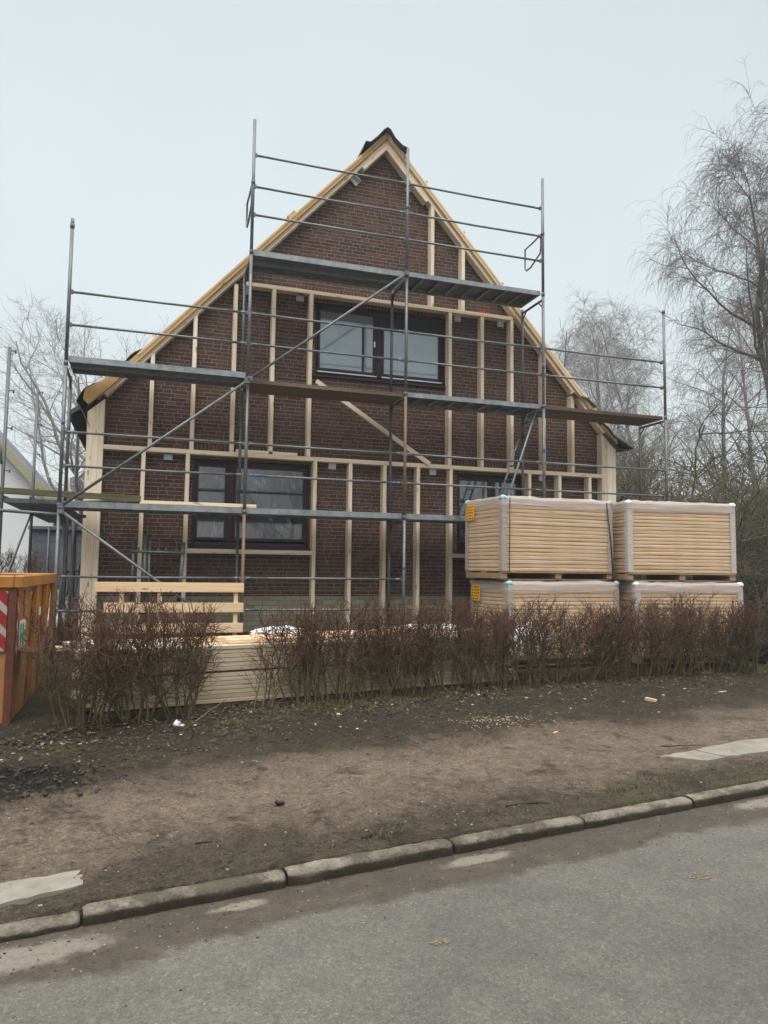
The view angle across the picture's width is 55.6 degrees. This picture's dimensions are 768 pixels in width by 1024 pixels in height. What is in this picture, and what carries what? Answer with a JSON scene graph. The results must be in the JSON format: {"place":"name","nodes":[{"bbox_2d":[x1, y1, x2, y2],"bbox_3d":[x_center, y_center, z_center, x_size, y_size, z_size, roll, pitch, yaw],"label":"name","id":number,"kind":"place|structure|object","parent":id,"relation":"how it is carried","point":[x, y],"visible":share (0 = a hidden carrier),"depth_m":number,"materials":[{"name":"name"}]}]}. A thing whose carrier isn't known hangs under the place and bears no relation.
{"place":"outdoors","nodes":[
{"label":"outdoors","id":0,"kind":"place"},
{"bbox_2d":[0,795,767,1023],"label":"road","id":1,"kind":"structure","parent":0,"point":[635,936],"depth_m":3.10,"materials":[{"name":"asphalt"}]},
{"bbox_2d":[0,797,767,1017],"bbox_3d":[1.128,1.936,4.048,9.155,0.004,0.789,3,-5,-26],"label":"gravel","id":2,"kind":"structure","parent":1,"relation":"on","point":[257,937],"depth_m":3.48,"materials":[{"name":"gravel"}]},
{"bbox_2d":[430,937,449,945],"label":"leaf","id":3,"kind":"object","parent":1,"relation":"on","point":[444,940],"visible":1,"depth_m":3.14,"materials":[{"name":"brown plant"}]},
{"bbox_2d":[578,797,692,828],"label":"kerb","id":4,"kind":"structure","parent":1,"relation":"on","point":[601,818],"depth_m":4.75,"materials":[{"name":"concrete"}]},
{"bbox_2d":[0,621,767,925],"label":"ground","id":5,"kind":"structure","parent":0,"point":[210,811],"depth_m":5.34,"materials":[{"name":"soil"}]},
{"bbox_2d":[0,547,22,572],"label":"garden shrub","id":6,"kind":"object","parent":5,"relation":"on","point":[5,571],"visible":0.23,"depth_m":16.66,"materials":[{"name":"brown plant"}]},
{"bbox_2d":[0,573,56,723],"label":"skip","id":7,"kind":"object","parent":5,"relation":"on","point":[16,692],"visible":0.86,"depth_m":6.94,"materials":[{"name":"orange paint"}]},
{"bbox_2d":[0,542,68,587],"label":"garden shrub","id":8,"kind":"object","parent":5,"relation":"on","point":[34,563],"visible":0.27,"depth_m":16.36,"materials":[{"name":"brown plant"}]},
{"bbox_2d":[0,548,68,572],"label":"garden shrub","id":9,"kind":"object","parent":5,"relation":"on","point":[3,567],"visible":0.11,"depth_m":16.66,"materials":[{"name":"brown plant"}]},
{"bbox_2d":[0,431,78,572],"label":"white house","id":10,"kind":"structure","parent":5,"relation":"on","point":[19,475],"depth_m":21.97,"materials":[{"name":"white painted render"},{"name":"roof tiles"},{"name":"painted wood"}]},
{"bbox_2d":[0,911,79,942],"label":"kerb stone","id":11,"kind":"object","parent":5,"relation":"on","point":[28,928],"visible":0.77,"depth_m":3.18,"materials":[{"name":"concrete"}]},
{"bbox_2d":[0,870,82,908],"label":"concrete slab","id":12,"kind":"structure","parent":5,"relation":"on","point":[22,891],"depth_m":3.45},
{"bbox_2d":[0,347,107,656],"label":"scaffold","id":13,"kind":"object","parent":5,"relation":"on","point":[43,509],"visible":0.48,"depth_m":10.86,"materials":[{"name":"metal"}]},
{"bbox_2d":[28,526,81,614],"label":"garden shed","id":14,"kind":"structure","parent":5,"relation":"on","point":[39,537],"depth_m":17.91,"materials":[{"name":"grey"}]},
{"bbox_2d":[47,589,78,625],"bbox_3d":[-5.325,1.518,11.869,0.661,0.575,2.081,2,-5,-18],"label":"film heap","id":15,"kind":"object","parent":5,"relation":"on","point":[72,608],"visible":0.16,"depth_m":11.42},
{"bbox_2d":[0,761,165,824],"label":"mud","id":16,"kind":"structure","parent":5,"relation":"on","point":[44,768],"depth_m":4.94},
{"bbox_2d":[0,288,167,526],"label":"bare tree","id":17,"kind":"object","parent":5,"relation":"on","point":[78,480],"visible":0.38,"depth_m":26.19,"materials":[{"name":"grey plant"}]},
{"bbox_2d":[6,584,176,732],"bbox_3d":[-2.625,1.329,6.639,1.495,1.347,1.418,2,-5,-18],"label":"hedge shrub","id":18,"kind":"object","parent":5,"relation":"on","point":[80,707],"visible":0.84,"depth_m":6.49,"materials":[{"name":"brown plant"}]},
{"bbox_2d":[51,589,227,724],"bbox_3d":[-2.434,1.362,6.834,1.107,1.318,2.033,-1,-5,20],"label":"hedge shrub","id":19,"kind":"object","parent":5,"relation":"on","point":[142,642],"visible":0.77,"depth_m":6.71,"materials":[{"name":"brown plant"}]},
{"bbox_2d":[130,535,185,637],"bbox_3d":[-3.332,1.238,10.689,0.769,1.792,0.128,2,-5,-18],"label":"spare frame","id":20,"kind":"object","parent":5,"relation":"on","point":[146,551],"visible":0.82,"depth_m":10.68,"materials":[{"name":"metal"}]},
{"bbox_2d":[103,593,232,720],"bbox_3d":[-1.996,1.411,7.097,1.246,1.263,1.242,-3,-6,36],"label":"hedge shrub","id":21,"kind":"object","parent":5,"relation":"on","point":[187,633],"visible":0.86,"depth_m":6.97,"materials":[{"name":"brown plant"}]},
{"bbox_2d":[94,582,243,637],"bbox_3d":[-2.989,1.552,10.183,2.008,1.136,0.071,2,-5,-18],"label":"plank barrier","id":22,"kind":"object","parent":5,"relation":"on","point":[235,607],"visible":0.61,"depth_m":10.23,"materials":[{"name":"wood"}]},
{"bbox_2d":[82,870,285,926],"bbox_3d":[-0.940,1.939,3.494,0.950,0.275,0.134,3,-5,-27],"label":"kerb stone","id":23,"kind":"object","parent":5,"relation":"on","point":[112,910],"visible":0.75,"depth_m":3.45,"materials":[{"name":"concrete"}]},
{"bbox_2d":[235,630,317,710],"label":"hedge shrub","id":24,"kind":"object","parent":5,"relation":"on","point":[261,648],"visible":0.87,"depth_m":7.57,"materials":[{"name":"brown plant"}]},
{"bbox_2d":[245,602,361,706],"bbox_3d":[-0.941,1.527,7.872,1.138,1.176,1.142,-4,-6,43],"label":"hedge shrub","id":25,"kind":"object","parent":5,"relation":"on","point":[308,650],"visible":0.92,"depth_m":7.75,"materials":[{"name":"brown plant"}]},
{"bbox_2d":[267,593,393,703],"bbox_3d":[-0.685,1.506,8.017,1.539,1.245,1.541,-1,-5,18],"label":"hedge shrub","id":26,"kind":"object","parent":5,"relation":"on","point":[354,675],"visible":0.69,"depth_m":8.02,"materials":[{"name":"brown plant"}]},
{"bbox_2d":[67,127,632,640],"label":"brick house","id":27,"kind":"structure","parent":5,"relation":"on","point":[329,547],"depth_m":12.36,"materials":[{"name":"brown brick"}]},
{"bbox_2d":[189,460,309,550],"bbox_3d":[-2.156,-0.099,11.866,1.945,1.421,0.215,2,-5,-18],"label":"window","id":28,"kind":"structure","parent":27,"relation":"in","point":[263,492],"depth_m":11.91,"materials":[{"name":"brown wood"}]},
{"bbox_2d":[235,449,296,455],"bbox_3d":[-1.908,-0.957,11.840,0.990,0.048,0.120,2,-5,-18],"label":"timber offcut","id":29,"kind":"object","parent":27,"relation":"on","point":[272,452],"visible":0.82,"depth_m":11.79,"materials":[{"name":"brown wood"}]},
{"bbox_2d":[315,379,430,465],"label":"diagonal plank","id":30,"kind":"object","parent":27,"relation":"attached to","point":[376,425],"visible":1,"depth_m":12.37,"materials":[{"name":"brown wood"}]},
{"bbox_2d":[313,305,445,388],"bbox_3d":[-0.049,-2.877,12.768,2.450,1.291,0.215,2,-5,-18],"label":"window","id":31,"kind":"structure","parent":27,"relation":"in","point":[336,338],"depth_m":12.77,"materials":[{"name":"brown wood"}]},
{"bbox_2d":[455,475,520,553],"bbox_3d":[1.907,0.054,13.193,1.390,1.421,0.215,2,-5,-18],"label":"window","id":32,"kind":"structure","parent":27,"relation":"in","point":[464,494],"depth_m":13.18,"materials":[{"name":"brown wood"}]},
{"bbox_2d":[52,119,669,666],"bbox_3d":[0.234,-1.834,11.976,10.150,8.234,0.895,2,-5,-18],"label":"scaffold","id":33,"kind":"object","parent":5,"relation":"on","point":[406,281],"visible":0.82,"depth_m":11.52,"materials":[{"name":"metal"}]},
{"bbox_2d":[0,487,140,501],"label":"mossy plank","id":34,"kind":"object","parent":33,"relation":"on","point":[54,493],"visible":0.93,"depth_m":10.17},
{"bbox_2d":[141,500,255,507],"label":"pale plank","id":35,"kind":"object","parent":33,"relation":"on","point":[195,503],"visible":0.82,"depth_m":10.55,"materials":[{"name":"brown wood"}]},
{"bbox_2d":[284,839,453,886],"bbox_3d":[-0.068,1.981,3.928,0.980,0.282,0.138,3,-5,-26],"label":"kerb stone","id":36,"kind":"object","parent":5,"relation":"on","point":[307,873],"visible":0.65,"depth_m":3.88,"materials":[{"name":"concrete"}]},
{"bbox_2d":[0,672,751,765],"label":"debris","id":37,"kind":"object","parent":5,"relation":"on","point":[365,720],"visible":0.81,"depth_m":7.64,"materials":[{"name":"white wood"}]},
{"bbox_2d":[325,595,428,697],"bbox_3d":[-0.122,1.536,8.307,1.174,1.236,1.168,1,-5,-8],"label":"hedge shrub","id":38,"kind":"object","parent":5,"relation":"on","point":[371,661],"visible":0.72,"depth_m":8.22,"materials":[{"name":"brown plant"}]},
{"bbox_2d":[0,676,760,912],"bbox_3d":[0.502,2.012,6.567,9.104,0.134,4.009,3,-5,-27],"label":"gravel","id":39,"kind":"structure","parent":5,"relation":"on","point":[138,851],"depth_m":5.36,"materials":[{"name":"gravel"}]},
{"bbox_2d":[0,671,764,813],"bbox_3d":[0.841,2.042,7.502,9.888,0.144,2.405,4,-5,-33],"label":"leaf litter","id":40,"kind":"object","parent":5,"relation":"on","point":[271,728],"visible":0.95,"depth_m":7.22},
{"bbox_2d":[17,664,767,760],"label":"leaf litter","id":41,"kind":"object","parent":5,"relation":"on","point":[194,728],"visible":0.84,"depth_m":7.75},
{"bbox_2d":[346,599,453,697],"bbox_3d":[0.318,1.572,8.511,1.397,1.211,1.187,5,-6,-44],"label":"hedge shrub","id":42,"kind":"object","parent":5,"relation":"on","point":[407,667],"visible":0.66,"depth_m":8.37,"materials":[{"name":"brown plant"}]},
{"bbox_2d":[383,595,496,691],"bbox_3d":[0.773,1.577,8.641,1.534,1.230,1.187,2,-5,-12],"label":"hedge shrub","id":43,"kind":"object","parent":5,"relation":"on","point":[441,639],"visible":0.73,"depth_m":8.67,"materials":[{"name":"brown plant"}]},
{"bbox_2d":[434,595,525,690],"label":"hedge shrub","id":44,"kind":"object","parent":5,"relation":"on","point":[468,643],"visible":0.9,"depth_m":8.76,"materials":[{"name":"brown plant"}]},
{"bbox_2d":[422,712,572,728],"bbox_3d":[1.163,2.062,7.223,1.650,0.070,0.602,2,-5,-18],"label":"sawdust","id":45,"kind":"object","parent":5,"relation":"on","point":[498,720],"visible":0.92,"depth_m":7.16,"materials":[{"name":"brown wood"}]},
{"bbox_2d":[462,602,543,688],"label":"hedge shrub","id":46,"kind":"object","parent":5,"relation":"on","point":[505,645],"visible":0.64,"depth_m":9.09,"materials":[{"name":"brown plant"}]},
{"bbox_2d":[448,815,584,853],"bbox_3d":[0.802,2.028,4.368,0.950,0.278,0.132,3,-5,-27],"label":"kerb stone","id":47,"kind":"object","parent":5,"relation":"on","point":[483,840],"visible":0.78,"depth_m":4.32,"materials":[{"name":"concrete"}]},
{"bbox_2d":[475,601,572,686],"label":"hedge shrub","id":48,"kind":"object","parent":5,"relation":"on","point":[531,645],"visible":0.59,"depth_m":9.29,"materials":[{"name":"brown plant"}]},
{"bbox_2d":[510,622,550,655],"bbox_3d":[1.965,1.748,10.052,0.809,0.463,0.273,2,-5,-18],"label":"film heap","id":49,"kind":"object","parent":5,"relation":"on","point":[524,644],"visible":0.1,"depth_m":9.97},
{"bbox_2d":[470,579,619,666],"bbox_3d":[2.489,1.678,11.331,2.031,1.255,1.158,3,-5,-22],"label":"board stack","id":50,"kind":"object","parent":5,"relation":"on","point":[504,592],"visible":0.42,"depth_m":10.89,"materials":[{"name":"brown wood"}]},
{"bbox_2d":[465,494,613,580],"bbox_3d":[2.413,0.435,11.417,2.031,1.255,1.163,3,-5,-22],"label":"board stack","id":51,"kind":"object","parent":50,"relation":"on","point":[529,538],"visible":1,"depth_m":10.96,"materials":[{"name":"brown wood"}]},
{"bbox_2d":[509,593,608,684],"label":"hedge shrub","id":52,"kind":"object","parent":5,"relation":"on","point":[562,658],"visible":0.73,"depth_m":9.38,"materials":[{"name":"brown plant"}]},
{"bbox_2d":[539,308,598,391],"bbox_3d":[6.558,-2.334,33.380,6.893,13.087,5.716,1,-5,1],"label":"birch tree","id":53,"kind":"object","parent":5,"relation":"on","point":[565,343],"visible":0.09,"depth_m":32.50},
{"bbox_2d":[537,604,636,681],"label":"hedge shrub","id":54,"kind":"object","parent":5,"relation":"on","point":[587,648],"visible":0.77,"depth_m":9.59,"materials":[{"name":"brown plant"}]},
{"bbox_2d":[551,289,664,500],"bbox_3d":[8.652,-2.146,30.194,5.343,12.233,6.444,2,-5,-15],"label":"birch tree","id":55,"kind":"object","parent":5,"relation":"on","point":[597,373],"visible":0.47,"depth_m":28.92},
{"bbox_2d":[555,298,677,499],"bbox_3d":[9.815,-2.782,33.486,7.113,14.075,7.354,5,-6,-43],"label":"birch tree","id":56,"kind":"object","parent":5,"relation":"on","point":[635,405],"visible":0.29,"depth_m":32.41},
{"bbox_2d":[575,600,661,680],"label":"hedge shrub","id":57,"kind":"object","parent":5,"relation":"on","point":[619,634],"visible":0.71,"depth_m":9.65,"materials":[{"name":"brown plant"}]},
{"bbox_2d":[567,594,682,677],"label":"hedge shrub","id":58,"kind":"object","parent":5,"relation":"on","point":[655,626],"visible":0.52,"depth_m":10.03,"materials":[{"name":"brown plant"}]},
{"bbox_2d":[562,281,703,501],"bbox_3d":[11.651,-2.988,33.068,6.338,14.509,7.642,-3,-6,42],"label":"birch tree","id":59,"kind":"object","parent":5,"relation":"on","point":[620,393],"visible":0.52,"depth_m":32.42,"materials":[{"name":"plant"}]},
{"bbox_2d":[577,327,699,499],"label":"birch tree","id":60,"kind":"object","parent":5,"relation":"on","point":[629,369],"visible":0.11,"depth_m":41.30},
{"bbox_2d":[614,599,702,678],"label":"hedge shrub","id":61,"kind":"object","parent":5,"relation":"on","point":[668,652],"visible":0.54,"depth_m":10.14,"materials":[{"name":"brown plant"}]},
{"bbox_2d":[608,580,743,663],"bbox_3d":[4.605,1.726,11.651,1.917,1.260,1.026,2,-5,-12],"label":"board stack","id":62,"kind":"object","parent":5,"relation":"on","point":[645,589],"visible":0.25,"depth_m":11.22,"materials":[{"name":"brown wood"}]},
{"bbox_2d":[605,500,736,581],"bbox_3d":[4.521,0.482,11.739,1.917,1.263,1.026,2,-5,-12],"label":"board stack","id":63,"kind":"object","parent":62,"relation":"on","point":[656,541],"visible":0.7,"depth_m":11.29,"materials":[{"name":"brown wood"}]},
{"bbox_2d":[610,413,767,620],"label":"thorn bush","id":64,"kind":"object","parent":5,"relation":"on","point":[645,480],"visible":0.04,"depth_m":22.91,"materials":[{"name":"brown plant"}]},
{"bbox_2d":[639,592,741,676],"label":"hedge shrub","id":65,"kind":"object","parent":5,"relation":"on","point":[700,616],"visible":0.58,"depth_m":10.21,"materials":[{"name":"brown plant"}]},
{"bbox_2d":[616,440,766,579],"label":"thorn bush","id":66,"kind":"object","parent":5,"relation":"on","point":[651,474],"visible":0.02,"depth_m":21.48,"materials":[{"name":"brown plant"}]},
{"bbox_2d":[616,431,767,625],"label":"thorn bush","id":67,"kind":"object","parent":5,"relation":"on","point":[735,495],"visible":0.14,"depth_m":16.87,"materials":[{"name":"brown plant"}]},
{"bbox_2d":[616,369,767,502],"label":"thorn bush","id":68,"kind":"object","parent":5,"relation":"on","point":[708,462],"visible":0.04,"depth_m":25.16,"materials":[{"name":"brown plant"}]},
{"bbox_2d":[616,404,767,582],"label":"thorn bush","id":69,"kind":"object","parent":5,"relation":"on","point":[701,501],"visible":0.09,"depth_m":17.30,"materials":[{"name":"brown plant"}]},
{"bbox_2d":[660,750,725,763],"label":"concrete slab","id":70,"kind":"structure","parent":5,"relation":"on","point":[698,756],"depth_m":5.95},
{"bbox_2d":[624,111,767,416],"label":"birch tree","id":71,"kind":"object","parent":5,"relation":"on","point":[759,307],"visible":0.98,"depth_m":20.36,"materials":[{"name":"grey plant"}]},
{"bbox_2d":[625,433,767,550],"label":"thorn bush","id":72,"kind":"object","parent":5,"relation":"on","point":[726,460],"visible":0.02,"depth_m":24.82,"materials":[{"name":"brown plant"}]},
{"bbox_2d":[632,295,767,503],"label":"birch tree","id":73,"kind":"object","parent":5,"relation":"on","point":[704,442],"visible":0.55,"depth_m":27.93,"materials":[{"name":"plant"}]},
{"bbox_2d":[634,456,767,629],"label":"thorn bush","id":74,"kind":"object","parent":5,"relation":"on","point":[739,549],"visible":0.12,"depth_m":14.46,"materials":[{"name":"brown plant"}]},
{"bbox_2d":[635,455,767,533],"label":"woods","id":75,"kind":"object","parent":5,"relation":"on","point":[706,487],"depth_m":47.60,"materials":[{"name":"brown plant"}]},
{"bbox_2d":[657,589,756,673],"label":"hedge shrub","id":76,"kind":"object","parent":5,"relation":"on","point":[697,662],"visible":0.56,"depth_m":10.50,"materials":[{"name":"brown plant"}]},
{"bbox_2d":[661,388,767,625],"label":"thorn bush","id":77,"kind":"object","parent":5,"relation":"on","point":[751,494],"visible":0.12,"depth_m":18.40,"materials":[{"name":"brown plant"}]},
{"bbox_2d":[664,429,767,581],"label":"thorn bush","id":78,"kind":"object","parent":5,"relation":"on","point":[750,457],"visible":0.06,"depth_m":20.86,"materials":[{"name":"brown plant"}]},
{"bbox_2d":[667,274,767,523],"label":"birch tree","id":79,"kind":"object","parent":5,"relation":"on","point":[748,420],"visible":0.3,"depth_m":30.40,"materials":[{"name":"plant"}]},
{"bbox_2d":[682,52,767,441],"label":"birch tree","id":80,"kind":"object","parent":5,"relation":"on","point":[734,191],"visible":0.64,"depth_m":22.11,"materials":[{"name":"brown plant"}]},
{"bbox_2d":[685,780,767,807],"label":"kerb stone","id":81,"kind":"object","parent":5,"relation":"on","point":[726,794],"visible":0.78,"depth_m":5.15,"materials":[{"name":"concrete"}]},
{"bbox_2d":[695,601,767,673],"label":"hedge shrub","id":82,"kind":"object","parent":5,"relation":"on","point":[740,661],"visible":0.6,"depth_m":10.59,"materials":[{"name":"brown plant"}]},
{"bbox_2d":[696,738,767,758],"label":"concrete slab","id":83,"kind":"structure","parent":5,"relation":"on","point":[740,748],"depth_m":6.23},
{"bbox_2d":[706,595,767,671],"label":"hedge shrub","id":84,"kind":"object","parent":5,"relation":"on","point":[748,630],"visible":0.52,"depth_m":10.75,"materials":[{"name":"brown plant"}]},
{"bbox_2d":[718,482,767,628],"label":"thorn bush","id":85,"kind":"object","parent":5,"relation":"on","point":[751,547],"visible":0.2,"depth_m":15.67,"materials":[{"name":"brown plant"}]},
{"bbox_2d":[744,591,767,627],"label":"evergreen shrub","id":86,"kind":"object","parent":5,"relation":"on","point":[766,612],"visible":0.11,"depth_m":13.06,"materials":[{"name":"green plant"}]},
{"bbox_2d":[747,630,767,663],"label":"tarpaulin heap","id":87,"kind":"object","parent":5,"relation":"on","point":[762,660],"visible":0.25,"depth_m":11.71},
{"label":"bearer","id":88,"kind":"object","parent":5,"relation":"on","visible":0},
{"bbox_2d":[89,675,516,712],"bbox_3d":[-0.597,2.064,8.419,5.228,0.040,0.205,3,-5,-28],"label":"stacked plank","id":89,"kind":"object","parent":88,"relation":"on","point":[220,700],"visible":0.42,"depth_m":7.91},
{"bbox_2d":[81,674,503,707],"bbox_3d":[-0.730,2.012,8.353,5.130,0.040,0.205,3,-5,-28],"label":"stacked plank","id":90,"kind":"object","parent":89,"relation":"on","point":[202,697],"visible":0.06,"depth_m":7.88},
{"bbox_2d":[89,668,515,702],"bbox_3d":[-0.601,1.974,8.427,5.230,0.040,0.205,3,-5,-28],"label":"stacked plank","id":91,"kind":"object","parent":90,"relation":"on","point":[225,691],"visible":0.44,"depth_m":7.92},
{"bbox_2d":[71,667,495,699],"bbox_3d":[-0.743,1.921,8.352,5.246,0.040,0.205,3,-5,-28],"label":"stacked plank","id":92,"kind":"object","parent":91,"relation":"on","point":[233,686],"visible":0.28,"depth_m":7.85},
{"bbox_2d":[71,664,502,693],"bbox_3d":[-0.761,1.875,8.347,5.195,0.040,0.205,3,-5,-28],"label":"stacked plank","id":93,"kind":"object","parent":92,"relation":"on","point":[232,682],"visible":0.3,"depth_m":7.86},
{"bbox_2d":[79,660,509,688],"bbox_3d":[-0.665,1.836,8.402,5.274,0.040,0.205,3,-5,-28],"label":"stacked plank","id":94,"kind":"object","parent":93,"relation":"on","point":[225,678],"visible":0.16,"depth_m":7.85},
{"bbox_2d":[87,655,508,682],"bbox_3d":[-0.671,1.790,8.400,5.229,0.040,0.205,3,-5,-28],"label":"stacked plank","id":95,"kind":"object","parent":94,"relation":"on","point":[229,673],"visible":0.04,"depth_m":7.87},
{"bbox_2d":[71,652,495,678],"bbox_3d":[-0.819,1.721,8.321,5.089,0.040,0.205,3,-5,-28],"label":"stacked plank","id":96,"kind":"object","parent":95,"relation":"on","point":[227,668],"visible":0.26,"depth_m":7.82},
{"bbox_2d":[76,649,496,673],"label":"stacked plank","id":97,"kind":"object","parent":96,"relation":"on","point":[237,663],"visible":0.14,"depth_m":7.84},
{"bbox_2d":[77,645,495,668],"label":"stacked plank","id":98,"kind":"object","parent":97,"relation":"on","point":[233,659],"visible":0.04,"depth_m":7.84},
{"bbox_2d":[94,640,516,661],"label":"stacked plank","id":99,"kind":"object","parent":98,"relation":"on","point":[227,655],"visible":0.02,"depth_m":7.87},
{"bbox_2d":[76,638,501,659],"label":"stacked plank","id":100,"kind":"object","parent":99,"relation":"on","point":[223,651],"depth_m":7.84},
{"bbox_2d":[75,634,502,655],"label":"stacked plank","id":101,"kind":"object","parent":100,"relation":"on","point":[237,646],"visible":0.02,"depth_m":7.86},
{"bbox_2d":[225,631,468,643],"bbox_3d":[-0.215,1.488,8.737,3.400,0.045,0.150,3,-5,-28],"label":"fresh board","id":102,"kind":"object","parent":101,"relation":"on","point":[239,640],"visible":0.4,"depth_m":8.02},
{"bbox_2d":[0,0,767,528],"label":"sky","id":103,"kind":"structure","parent":0,"point":[131,121],"materials":[{"name":"grey"}]},
{"bbox_2d":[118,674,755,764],"bbox_3d":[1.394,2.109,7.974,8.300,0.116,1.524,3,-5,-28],"label":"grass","id":104,"kind":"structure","parent":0,"point":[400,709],"depth_m":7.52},
{"bbox_2d":[247,667,767,851],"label":"grass","id":105,"kind":"structure","parent":0,"point":[412,699],"depth_m":7.56,"materials":[{"name":"plant"}]},
{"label":"stacked plank","id":106,"kind":"object","parent":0,"visible":0},
{"bbox_2d":[188,628,470,642],"bbox_3d":[-0.526,1.497,8.889,3.900,0.045,0.150,3,-5,-29],"label":"fresh board","id":107,"kind":"object","parent":106,"relation":"on","point":[219,639],"depth_m":8.24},
{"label":"stacked plank","id":108,"kind":"object","parent":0,"visible":0},
{"bbox_2d":[249,630,369,634],"bbox_3d":[-0.423,1.524,9.223,2.600,0.045,0.150,3,-5,-28],"label":"fresh board","id":109,"kind":"object","parent":108,"relation":"on","point":[303,632],"visible":0.18,"depth_m":8.65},
{"bbox_2d":[250,625,300,633],"bbox_3d":[-1.271,1.423,8.810,0.686,0.110,0.346,2,-5,-18],"label":"film heap","id":110,"kind":"object","parent":109,"relation":"on","point":[260,630],"visible":0.24,"depth_m":8.71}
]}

